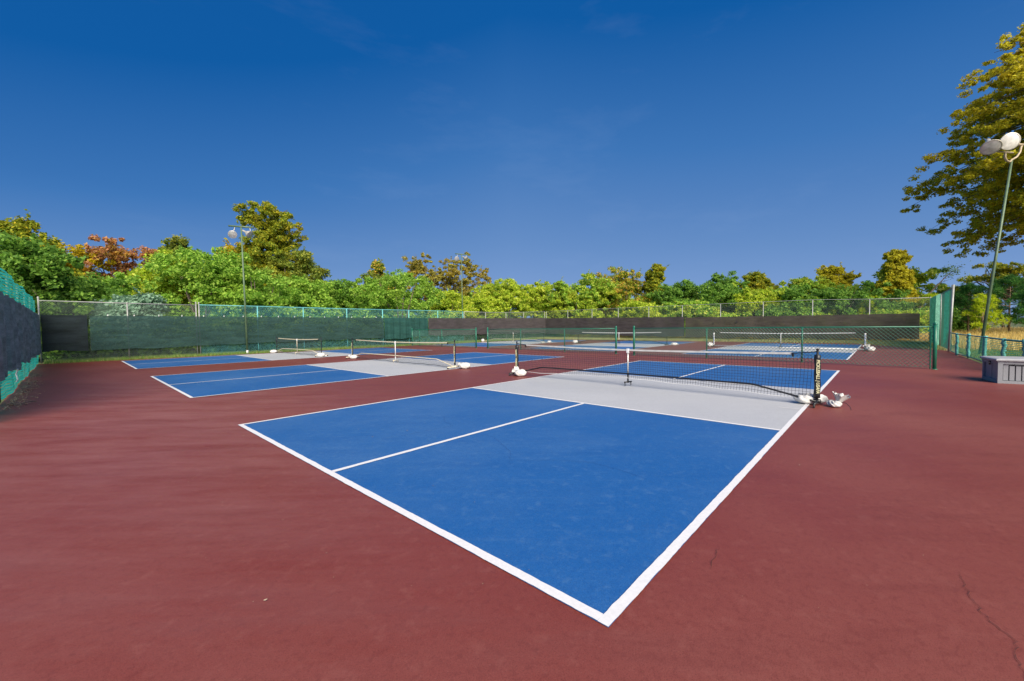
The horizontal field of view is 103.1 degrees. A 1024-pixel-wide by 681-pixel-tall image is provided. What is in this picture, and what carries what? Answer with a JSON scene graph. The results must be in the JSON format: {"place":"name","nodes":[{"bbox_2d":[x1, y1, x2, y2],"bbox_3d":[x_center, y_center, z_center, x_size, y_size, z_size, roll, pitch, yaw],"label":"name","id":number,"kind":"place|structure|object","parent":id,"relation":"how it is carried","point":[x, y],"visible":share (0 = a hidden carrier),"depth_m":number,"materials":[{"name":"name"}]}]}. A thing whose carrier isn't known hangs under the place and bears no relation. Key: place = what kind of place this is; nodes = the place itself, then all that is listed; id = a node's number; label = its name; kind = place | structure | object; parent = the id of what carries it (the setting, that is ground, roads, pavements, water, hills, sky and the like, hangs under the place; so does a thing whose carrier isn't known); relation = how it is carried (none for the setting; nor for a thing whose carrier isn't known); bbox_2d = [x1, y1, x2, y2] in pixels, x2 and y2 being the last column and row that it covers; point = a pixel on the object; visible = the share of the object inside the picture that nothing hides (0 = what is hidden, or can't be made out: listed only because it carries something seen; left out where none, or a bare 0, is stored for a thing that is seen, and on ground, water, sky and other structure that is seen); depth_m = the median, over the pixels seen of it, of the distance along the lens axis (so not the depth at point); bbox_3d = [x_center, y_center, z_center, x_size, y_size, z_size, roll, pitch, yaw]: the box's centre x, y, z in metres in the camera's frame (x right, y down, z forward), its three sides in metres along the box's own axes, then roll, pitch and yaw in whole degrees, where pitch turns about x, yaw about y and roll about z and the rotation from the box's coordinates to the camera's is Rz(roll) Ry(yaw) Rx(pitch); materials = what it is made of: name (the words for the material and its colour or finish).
{"place":"outdoors","nodes":[
{"label":"outdoors","id":0,"kind":"place"},
{"bbox_2d":[0,320,1023,403],"bbox_3d":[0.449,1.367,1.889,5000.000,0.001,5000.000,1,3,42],"label":"ground","id":1,"kind":"structure","parent":0,"point":[953,350],"depth_m":21.70,"materials":[{"name":"plant"}]},
{"bbox_2d":[0,209,88,279],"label":"leafy tree","id":2,"kind":"object","parent":1,"relation":"on","point":[20,227],"visible":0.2,"depth_m":24.06,"materials":[{"name":"green plant"}]},
{"bbox_2d":[0,229,93,355],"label":"leafy tree","id":3,"kind":"object","parent":1,"relation":"on","point":[33,269],"visible":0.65,"depth_m":19.00,"materials":[{"name":"green plant"}]},
{"bbox_2d":[14,271,131,358],"bbox_3d":[-23.588,-1.389,21.874,6.318,4.712,6.115,1,3,42],"label":"shrub","id":4,"kind":"object","parent":1,"relation":"on","point":[99,289],"visible":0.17,"depth_m":21.78,"materials":[{"name":"green plant"}]},
{"bbox_2d":[56,238,116,279],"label":"leafy tree","id":5,"kind":"object","parent":1,"relation":"on","point":[79,251],"visible":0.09,"depth_m":28.24,"materials":[{"name":"yellow plant"}]},
{"bbox_2d":[69,234,158,294],"bbox_3d":[-28.919,-3.338,30.065,6.099,8.159,6.659,-1,2,-9],"label":"leafy tree","id":6,"kind":"object","parent":1,"relation":"on","point":[112,251],"visible":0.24,"depth_m":29.22,"materials":[{"name":"orange plant"}]},
{"bbox_2d":[37,296,197,362],"bbox_3d":[-19.437,-0.576,20.487,0.082,3.025,5.782,1,3,42],"label":"chain link fence","id":7,"kind":"object","parent":1,"relation":"on","point":[126,309],"visible":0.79,"depth_m":20.08,"materials":[{"name":"metal"}]},
{"bbox_2d":[40,315,88,351],"bbox_3d":[-20.747,-0.332,18.883,0.060,1.718,1.450,1,3,42],"label":"windscreen","id":8,"kind":"object","parent":7,"relation":"attached to","point":[64,332],"visible":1,"depth_m":18.87,"materials":[{"name":"black fabric"}]},
{"bbox_2d":[85,287,170,356],"bbox_3d":[-20.869,-0.971,22.431,3.782,3.752,3.949,1,3,42],"label":"shrub","id":9,"kind":"object","parent":1,"relation":"on","point":[147,298],"visible":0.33,"depth_m":21.62,"materials":[{"name":"green plant"}]},
{"bbox_2d":[126,248,205,311],"bbox_3d":[-23.697,-2.892,28.122,5.400,7.267,5.031,1,3,42],"label":"leafy tree","id":10,"kind":"object","parent":1,"relation":"on","point":[143,274],"visible":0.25,"depth_m":26.52,"materials":[{"name":"green plant"}]},
{"bbox_2d":[140,234,194,266],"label":"leafy tree","id":11,"kind":"object","parent":1,"relation":"on","point":[174,242],"visible":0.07,"depth_m":34.56,"materials":[{"name":"green plant"}]},
{"bbox_2d":[123,245,286,350],"bbox_3d":[-19.674,-2.810,26.859,7.838,7.095,8.658,1,3,42],"label":"leafy tree","id":12,"kind":"object","parent":1,"relation":"on","point":[197,260],"visible":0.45,"depth_m":24.72,"materials":[{"name":"green plant"}]},
{"bbox_2d":[216,238,264,313],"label":"leafy tree","id":13,"kind":"object","parent":1,"relation":"on","point":[229,246],"visible":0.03,"depth_m":32.00,"materials":[{"name":"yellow plant"}]},
{"bbox_2d":[228,225,253,353],"bbox_3d":[-15.593,-2.947,23.618,1.366,7.452,0.659,-1,2,0],"label":"light pole","id":14,"kind":"object","parent":1,"relation":"on","point":[233,234],"visible":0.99,"depth_m":23.54,"materials":[{"name":"metal"}]},
{"bbox_2d":[193,251,311,350],"bbox_3d":[-17.365,-2.624,27.313,5.418,6.630,6.586,1,3,42],"label":"leafy tree","id":15,"kind":"object","parent":1,"relation":"on","point":[223,295],"visible":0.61,"depth_m":25.98,"materials":[{"name":"green plant"}]},
{"bbox_2d":[231,200,308,313],"bbox_3d":[-19.710,-5.339,32.849,6.064,11.742,5.854,1,3,42],"label":"leafy tree","id":16,"kind":"object","parent":1,"relation":"on","point":[276,237],"visible":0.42,"depth_m":31.75,"materials":[{"name":"green plant"}]},
{"bbox_2d":[70,267,510,348],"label":"woodland backdrop","id":17,"kind":"structure","parent":1,"relation":"on","point":[406,299],"depth_m":43.50,"materials":[{"name":"green plant"}]},
{"bbox_2d":[261,246,331,312],"bbox_3d":[-17.260,-3.503,32.411,5.341,8.013,5.409,1,3,42],"label":"leafy tree","id":18,"kind":"object","parent":1,"relation":"on","point":[302,263],"visible":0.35,"depth_m":32.09,"materials":[{"name":"green plant"}]},
{"bbox_2d":[44,337,549,363],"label":"verge grass","id":19,"kind":"structure","parent":1,"relation":"on","point":[86,359],"depth_m":23.23,"materials":[{"name":"plant"}]},
{"bbox_2d":[31,309,563,359],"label":"undergrowth","id":20,"kind":"object","parent":1,"relation":"on","point":[210,348],"visible":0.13,"depth_m":25.79,"materials":[{"name":"green plant"}]},
{"bbox_2d":[278,275,342,345],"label":"leafy tree","id":21,"kind":"object","parent":1,"relation":"on","point":[320,294],"visible":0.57,"depth_m":29.96,"materials":[{"name":"green plant"}]},
{"bbox_2d":[198,302,463,354],"bbox_3d":[-10.793,-1.005,30.361,0.688,2.975,20.382,1,3,39],"label":"chain link fence","id":22,"kind":"object","parent":1,"relation":"on","point":[199,310],"visible":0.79,"depth_m":27.16,"materials":[{"name":"metal"}]},
{"bbox_2d":[89,316,383,350],"bbox_3d":[-14.971,-0.625,25.200,0.020,1.707,15.520,1,3,42],"label":"windscreen","id":23,"kind":"object","parent":22,"relation":"attached to","point":[116,332],"visible":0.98,"depth_m":23.08,"materials":[{"name":"green fabric"}]},
{"bbox_2d":[384,318,427,338],"bbox_3d":[-8.367,-0.988,32.646,0.161,1.693,4.358,1,2,37],"label":"windscreen","id":24,"kind":"object","parent":22,"relation":"attached to","point":[397,328],"visible":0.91,"depth_m":32.30,"materials":[{"name":"green fabric"}]},
{"bbox_2d":[428,318,545,335],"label":"windscreen","id":25,"kind":"object","parent":22,"relation":"attached to","point":[481,325],"visible":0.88,"depth_m":40.70,"materials":[{"name":"black fabric"}]},
{"bbox_2d":[328,278,383,344],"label":"leafy tree","id":26,"kind":"object","parent":1,"relation":"on","point":[345,283],"visible":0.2,"depth_m":32.94,"materials":[{"name":"green plant"}]},
{"bbox_2d":[344,272,390,342],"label":"leafy tree","id":27,"kind":"object","parent":1,"relation":"on","point":[367,274],"visible":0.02,"depth_m":36.39,"materials":[{"name":"green plant"}]},
{"bbox_2d":[367,258,395,315],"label":"leafy tree","id":28,"kind":"object","parent":1,"relation":"on","point":[378,267],"visible":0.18,"depth_m":41.13,"materials":[{"name":"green plant"}]},
{"bbox_2d":[337,269,449,340],"bbox_3d":[-10.628,-3.059,35.883,8.186,6.743,9.910,1,3,42],"label":"leafy tree","id":29,"kind":"object","parent":1,"relation":"on","point":[380,299],"visible":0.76,"depth_m":34.21,"materials":[{"name":"green plant"}]},
{"bbox_2d":[401,252,460,314],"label":"leafy tree","id":30,"kind":"object","parent":1,"relation":"on","point":[418,267],"visible":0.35,"depth_m":49.72,"materials":[{"name":"brown plant"}]},
{"bbox_2d":[429,287,476,339],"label":"leafy tree","id":31,"kind":"object","parent":1,"relation":"on","point":[450,300],"visible":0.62,"depth_m":41.60,"materials":[{"name":"green plant"}]},
{"bbox_2d":[419,251,491,307],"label":"leafy tree","id":32,"kind":"object","parent":1,"relation":"on","point":[467,281],"visible":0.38,"depth_m":52.35,"materials":[{"name":"brown plant"}]},
{"bbox_2d":[461,292,506,338],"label":"leafy tree","id":33,"kind":"object","parent":1,"relation":"on","point":[479,302],"visible":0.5,"depth_m":44.24,"materials":[{"name":"green plant"}]},
{"bbox_2d":[471,277,534,334],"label":"leafy tree","id":34,"kind":"object","parent":1,"relation":"on","point":[510,295],"visible":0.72,"depth_m":46.30,"materials":[{"name":"green plant"}]},
{"bbox_2d":[464,311,544,340],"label":"chain link fence","id":35,"kind":"object","parent":1,"relation":"on","point":[501,316],"visible":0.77,"depth_m":42.82,"materials":[{"name":"metal"}]},
{"bbox_2d":[0,339,1023,680],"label":"court surface","id":36,"kind":"object","parent":1,"relation":"on","point":[122,557],"visible":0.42,"depth_m":2.50,"materials":[{"name":"red paint"}]},
{"bbox_2d":[0,268,38,402],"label":"side fence","id":37,"kind":"object","parent":36,"relation":"on","point":[24,301],"visible":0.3,"depth_m":10.41,"materials":[{"name":"metal"}]},
{"bbox_2d":[0,291,41,381],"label":"windscreen","id":38,"kind":"object","parent":37,"relation":"attached to","point":[20,337],"visible":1,"depth_m":9.41,"materials":[{"name":"black fabric"}]},
{"bbox_2d":[4,373,47,408],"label":"fallen leaves","id":39,"kind":"object","parent":36,"relation":"on","point":[18,395],"visible":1,"depth_m":8.94,"materials":[{"name":"brown plant"}]},
{"bbox_2d":[124,348,428,368],"bbox_3d":[-11.623,0.782,22.016,6.096,0.001,13.410,1,3,42],"label":"blue court paint","id":40,"kind":"object","parent":36,"relation":"on","point":[156,363],"visible":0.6,"depth_m":19.09,"materials":[{"name":"paint"}]},
{"bbox_2d":[240,351,356,359],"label":"grey court paint","id":41,"kind":"object","parent":36,"relation":"on","point":[279,356],"visible":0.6,"depth_m":21.64,"materials":[{"name":"paint"}]},
{"bbox_2d":[276,337,327,356],"bbox_3d":[-11.904,0.284,22.515,6.023,0.975,0.668,1,3,41],"label":"pickleball net","id":42,"kind":"object","parent":36,"relation":"on","point":[297,352],"visible":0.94,"depth_m":22.26,"materials":[{"name":"fabric"}]},
{"bbox_2d":[153,352,558,397],"bbox_3d":[-4.394,0.921,15.429,6.096,0.001,13.410,1,3,42],"label":"blue court paint","id":43,"kind":"object","parent":36,"relation":"on","point":[222,385],"visible":1,"depth_m":12.05,"materials":[{"name":"paint"}]},
{"bbox_2d":[150,352,559,397],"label":"court lines","id":44,"kind":"object","parent":43,"relation":"on","point":[176,389],"visible":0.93,"depth_m":11.94,"materials":[{"name":"white paint"}]},
{"bbox_2d":[310,358,487,375],"bbox_3d":[-4.394,0.921,15.429,6.096,0.001,4.266,1,3,42],"label":"grey court paint","id":45,"kind":"object","parent":36,"relation":"on","point":[383,367],"visible":1,"depth_m":14.90,"materials":[{"name":"paint"}]},
{"bbox_2d":[346,338,458,368],"bbox_3d":[-4.699,0.408,16.377,7.782,0.975,0.668,1,3,44],"label":"pickleball net","id":46,"kind":"object","parent":36,"relation":"on","point":[395,355],"visible":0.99,"depth_m":15.69,"materials":[{"name":"fabric"}]},
{"bbox_2d":[411,328,476,347],"bbox_3d":[-5.053,-0.229,29.140,7.389,1.365,0.139,1,3,42],"label":"divider fence","id":47,"kind":"object","parent":36,"relation":"on","point":[454,330],"visible":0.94,"depth_m":28.87,"materials":[{"name":"green metal"}]},
{"bbox_2d":[441,339,583,346],"bbox_3d":[0.423,0.168,35.242,6.096,0.001,13.410,1,3,42],"label":"blue court paint","id":48,"kind":"object","parent":36,"relation":"on","point":[480,345],"visible":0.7,"depth_m":32.87,"materials":[{"name":"paint"}]},
{"bbox_2d":[244,361,837,627],"bbox_3d":[2.726,1.060,8.887,6.096,0.001,13.410,1,3,42],"label":"blue court paint","id":49,"kind":"object","parent":36,"relation":"on","point":[597,535],"visible":0.9,"depth_m":4.07,"materials":[{"name":"paint"}]},
{"bbox_2d":[239,361,838,626],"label":"court lines","id":50,"kind":"object","parent":49,"relation":"on","point":[611,614],"visible":0.9,"depth_m":2.90,"materials":[{"name":"white paint"}]},
{"bbox_2d":[487,326,616,353],"bbox_3d":[1.763,-0.098,22.939,9.220,1.365,0.141,1,3,43],"label":"divider fence","id":51,"kind":"object","parent":36,"relation":"on","point":[599,345],"visible":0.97,"depth_m":22.12,"materials":[{"name":"green metal"}]},
{"bbox_2d":[537,341,693,350],"bbox_3d":[7.684,0.304,28.734,6.096,0.001,13.410,1,3,42],"label":"blue court paint","id":52,"kind":"object","parent":36,"relation":"on","point":[618,347],"visible":0.6,"depth_m":26.95,"materials":[{"name":"paint"}]},
{"bbox_2d":[576,343,670,346],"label":"grey court paint","id":53,"kind":"object","parent":36,"relation":"on","point":[626,345],"visible":0.6,"depth_m":28.49,"materials":[{"name":"paint"}]},
{"bbox_2d":[474,371,813,430],"bbox_3d":[2.726,1.060,8.887,6.096,0.001,4.266,1,3,42],"label":"grey court paint","id":54,"kind":"object","parent":36,"relation":"on","point":[693,400],"visible":1,"depth_m":7.99,"materials":[{"name":"paint"}]},
{"bbox_2d":[509,341,820,407],"bbox_3d":[2.659,0.562,9.325,7.123,0.975,0.668,1,3,44],"label":"pickleball net","id":55,"kind":"object","parent":36,"relation":"on","point":[817,374],"visible":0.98,"depth_m":8.27,"materials":[{"name":"fabric"}]},
{"bbox_2d":[685,343,859,359],"bbox_3d":[14.772,0.447,22.113,6.096,0.001,13.410,1,3,42],"label":"blue court paint","id":56,"kind":"object","parent":36,"relation":"on","point":[823,355],"visible":0.6,"depth_m":19.40,"materials":[{"name":"paint"}]},
{"bbox_2d":[633,322,937,369],"bbox_3d":[9.094,0.072,15.441,0.473,1.365,9.806,-3,3,-43],"label":"divider fence","id":57,"kind":"object","parent":36,"relation":"on","point":[934,344],"visible":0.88,"depth_m":13.96,"materials":[{"name":"green metal"}]},
{"bbox_2d":[716,346,855,352],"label":"grey court paint","id":58,"kind":"object","parent":36,"relation":"on","point":[765,348],"visible":0.6,"depth_m":21.54,"materials":[{"name":"paint"}]},
{"bbox_2d":[711,331,865,350],"bbox_3d":[14.734,-0.043,22.288,0.668,0.975,7.142,-3,3,-43],"label":"pickleball net","id":59,"kind":"object","parent":36,"relation":"on","point":[780,336],"visible":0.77,"depth_m":21.96,"materials":[{"name":"fabric"}]},
{"bbox_2d":[793,393,827,403],"bbox_3d":[5.187,0.999,7.052,0.545,0.184,0.282,-1,2,-1],"label":"sandbag","id":60,"kind":"object","parent":36,"relation":"on","point":[805,398],"visible":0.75,"depth_m":6.96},
{"bbox_2d":[826,391,850,406],"bbox_3d":[5.407,0.973,6.727,0.317,0.255,0.253,-1,2,2],"label":"sandbag","id":61,"kind":"object","parent":36,"relation":"on","point":[840,399],"visible":1,"depth_m":6.69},
{"bbox_2d":[980,356,1023,383],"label":"storage box","id":62,"kind":"object","parent":36,"relation":"on","point":[1004,369],"visible":1,"depth_m":9.05,"materials":[{"name":"grey plastic"}]},
{"bbox_2d":[509,280,560,317],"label":"leafy tree","id":63,"kind":"object","parent":1,"relation":"on","point":[539,293],"visible":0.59,"depth_m":49.17,"materials":[{"name":"green plant"}]},
{"bbox_2d":[537,276,604,335],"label":"leafy tree","id":64,"kind":"object","parent":1,"relation":"on","point":[566,293],"visible":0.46,"depth_m":47.40,"materials":[{"name":"green plant"}]},
{"bbox_2d":[545,294,603,336],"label":"leafy tree","id":65,"kind":"object","parent":1,"relation":"on","point":[590,314],"visible":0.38,"depth_m":46.94,"materials":[{"name":"green plant"}]},
{"bbox_2d":[567,269,623,317],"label":"leafy tree","id":66,"kind":"object","parent":1,"relation":"on","point":[597,287],"visible":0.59,"depth_m":47.70,"materials":[{"name":"green plant"}]},
{"bbox_2d":[589,266,646,317],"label":"leafy tree","id":67,"kind":"object","parent":1,"relation":"on","point":[629,286],"visible":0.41,"depth_m":49.21,"materials":[{"name":"green plant"}]},
{"bbox_2d":[613,298,673,317],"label":"shrub","id":68,"kind":"object","parent":1,"relation":"on","point":[632,303],"visible":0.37,"depth_m":41.40,"materials":[{"name":"green plant"}]},
{"bbox_2d":[643,263,669,304],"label":"leafy tree","id":69,"kind":"object","parent":1,"relation":"on","point":[653,277],"visible":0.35,"depth_m":48.16,"materials":[{"name":"green plant"}]},
{"bbox_2d":[571,334,770,339],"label":"golden grass","id":70,"kind":"structure","parent":1,"relation":"on","point":[579,335],"depth_m":39.50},
{"bbox_2d":[645,279,699,304],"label":"leafy tree","id":71,"kind":"object","parent":1,"relation":"on","point":[687,288],"visible":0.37,"depth_m":45.22,"materials":[{"name":"green plant"}]},
{"bbox_2d":[653,297,719,334],"bbox_3d":[17.195,-2.205,40.721,6.490,4.075,6.602,-1,2,-1],"label":"shrub","id":72,"kind":"object","parent":1,"relation":"on","point":[668,306],"visible":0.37,"depth_m":39.18,"materials":[{"name":"green plant"}]},
{"bbox_2d":[660,270,749,313],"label":"leafy tree","id":73,"kind":"object","parent":1,"relation":"on","point":[710,290],"visible":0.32,"depth_m":42.03,"materials":[{"name":"green plant"}]},
{"bbox_2d":[546,297,930,341],"bbox_3d":[15.522,-1.634,36.818,31.260,3.120,0.057,1,3,42],"label":"chain link fence","id":74,"kind":"object","parent":1,"relation":"on","point":[869,306],"visible":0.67,"depth_m":32.12,"materials":[{"name":"metal"}]},
{"bbox_2d":[546,317,683,336],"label":"windscreen","id":75,"kind":"object","parent":74,"relation":"attached to","point":[624,325],"visible":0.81,"depth_m":40.81,"materials":[{"name":"black fabric"}]},
{"bbox_2d":[685,313,919,339],"bbox_3d":[21.060,-1.035,31.498,14.870,1.872,0.089,1,3,42],"label":"windscreen","id":76,"kind":"object","parent":74,"relation":"attached to","point":[901,319],"visible":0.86,"depth_m":30.35,"materials":[{"name":"brown fabric"}]},
{"bbox_2d":[557,308,929,338],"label":"undergrowth","id":77,"kind":"object","parent":1,"relation":"on","point":[746,314],"visible":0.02,"depth_m":32.09,"materials":[{"name":"green plant"}]},
{"bbox_2d":[721,287,784,316],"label":"leafy tree","id":78,"kind":"object","parent":1,"relation":"on","point":[759,296],"visible":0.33,"depth_m":39.72,"materials":[{"name":"green plant"}]},
{"bbox_2d":[739,270,779,315],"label":"leafy tree","id":79,"kind":"object","parent":1,"relation":"on","point":[758,280],"visible":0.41,"depth_m":45.41,"materials":[{"name":"yellow plant"}]},
{"bbox_2d":[611,266,949,314],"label":"woodland backdrop","id":80,"kind":"structure","parent":1,"relation":"on","point":[823,283],"depth_m":40.28,"materials":[{"name":"green plant"}]},
{"bbox_2d":[755,304,813,338],"bbox_3d":[24.654,-1.734,36.383,5.201,3.208,5.288,-2,2,-24],"label":"shrub","id":81,"kind":"object","parent":1,"relation":"on","point":[795,310],"visible":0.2,"depth_m":35.71,"materials":[{"name":"green plant"}]},
{"bbox_2d":[756,286,839,314],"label":"leafy tree","id":82,"kind":"object","parent":1,"relation":"on","point":[802,297],"visible":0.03,"depth_m":38.62,"materials":[{"name":"green plant"}]},
{"bbox_2d":[814,262,861,288],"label":"leafy tree","id":83,"kind":"object","parent":1,"relation":"on","point":[833,273],"visible":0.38,"depth_m":42.32,"materials":[{"name":"yellow plant"}]},
{"bbox_2d":[777,280,911,314],"bbox_3d":[29.127,-2.817,37.375,11.125,5.179,10.451,-1,2,-14],"label":"leafy tree","id":84,"kind":"object","parent":1,"relation":"on","point":[826,293],"visible":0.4,"depth_m":36.31,"materials":[{"name":"green plant"}]},
{"bbox_2d":[837,340,945,350],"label":"corner grass","id":85,"kind":"structure","parent":1,"relation":"on","point":[911,346],"depth_m":23.47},
{"bbox_2d":[869,248,923,307],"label":"leafy tree","id":86,"kind":"object","parent":1,"relation":"on","point":[896,272],"visible":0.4,"depth_m":35.59,"materials":[{"name":"yellow plant"}]},
{"bbox_2d":[854,295,961,330],"bbox_3d":[32.993,-2.064,34.567,6.897,3.811,6.804,-1,2,-3],"label":"shrub","id":87,"kind":"object","parent":1,"relation":"on","point":[956,320],"visible":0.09,"depth_m":33.46,"materials":[{"name":"green plant"}]},
{"bbox_2d":[918,261,970,309],"bbox_3d":[35.654,-3.388,34.053,3.717,6.345,2.028,0,2,28],"label":"leaning branch","id":88,"kind":"object","parent":1,"relation":"on","point":[954,269],"visible":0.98,"depth_m":33.68,"materials":[{"name":"grey plant"}]},
{"bbox_2d":[939,285,954,351],"bbox_3d":[23.404,-1.188,22.227,0.184,3.053,10.124,1,3,42],"label":"fence panel","id":89,"kind":"object","parent":1,"relation":"on","point":[947,345],"visible":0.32,"depth_m":19.71,"materials":[{"name":"metal"}]},
{"bbox_2d":[930,294,940,344],"bbox_3d":[23.855,-1.146,22.940,0.105,2.722,6.400,1,3,42],"label":"tarp","id":90,"kind":"object","parent":89,"relation":"hanging from","point":[934,303],"visible":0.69,"depth_m":21.98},
{"bbox_2d":[943,291,949,344],"bbox_3d":[21.081,-1.042,19.719,0.044,2.704,1.900,1,3,42],"label":"tarp","id":91,"kind":"object","parent":89,"relation":"attached to","point":[946,310],"visible":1,"depth_m":19.88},
{"bbox_2d":[900,22,1023,257],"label":"shade tree","id":92,"kind":"object","parent":1,"relation":"on","point":[988,116],"visible":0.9,"depth_m":34.77,"materials":[{"name":"green plant"}]},
{"bbox_2d":[953,282,1007,331],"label":"pine tree","id":93,"kind":"object","parent":1,"relation":"on","point":[967,290],"visible":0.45,"depth_m":34.32,"materials":[{"name":"green plant"}]},
{"bbox_2d":[940,261,1023,327],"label":"leafy tree","id":94,"kind":"object","parent":1,"relation":"on","point":[1002,269],"visible":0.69,"depth_m":47.13,"materials":[{"name":"green plant"}]},
{"bbox_2d":[959,292,1012,332],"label":"leafy tree","id":95,"kind":"object","parent":1,"relation":"on","point":[979,304],"visible":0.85,"depth_m":29.87,"materials":[{"name":"green plant"}]},
{"bbox_2d":[949,332,1023,361],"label":"netting fence","id":96,"kind":"object","parent":1,"relation":"on","point":[1004,345],"visible":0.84,"depth_m":13.32,"materials":[{"name":"metal"}]},
{"bbox_2d":[954,273,1023,331],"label":"pine tree","id":97,"kind":"object","parent":1,"relation":"on","point":[1008,280],"visible":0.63,"depth_m":31.51,"materials":[{"name":"green plant"}]},
{"bbox_2d":[959,348,1022,359],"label":"lawn grass","id":98,"kind":"structure","parent":1,"relation":"on","point":[976,356],"depth_m":16.58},
{"bbox_2d":[978,132,1023,354],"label":"light pole","id":99,"kind":"object","parent":1,"relation":"on","point":[1010,141],"visible":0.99,"depth_m":16.07,"materials":[{"name":"metal"}]},
{"bbox_2d":[0,0,1023,319],"label":"sky","id":100,"kind":"structure","parent":0,"point":[536,140],"materials":[{"name":"blue"}]},
{"bbox_2d":[533,336,929,343],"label":"verge grass","id":101,"kind":"structure","parent":0,"point":[794,340],"depth_m":32.39,"materials":[{"name":"plant"}]},
{"bbox_2d":[951,326,1023,350],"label":"dry field grass","id":102,"kind":"structure","parent":0,"point":[1015,333],"depth_m":24.84,"materials":[{"name":"plant"}]},
{"bbox_2d":[1001,290,1023,326],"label":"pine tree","id":103,"kind":"object","parent":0,"point":[1019,307],"visible":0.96,"depth_m":30.00,"materials":[{"name":"green plant"}]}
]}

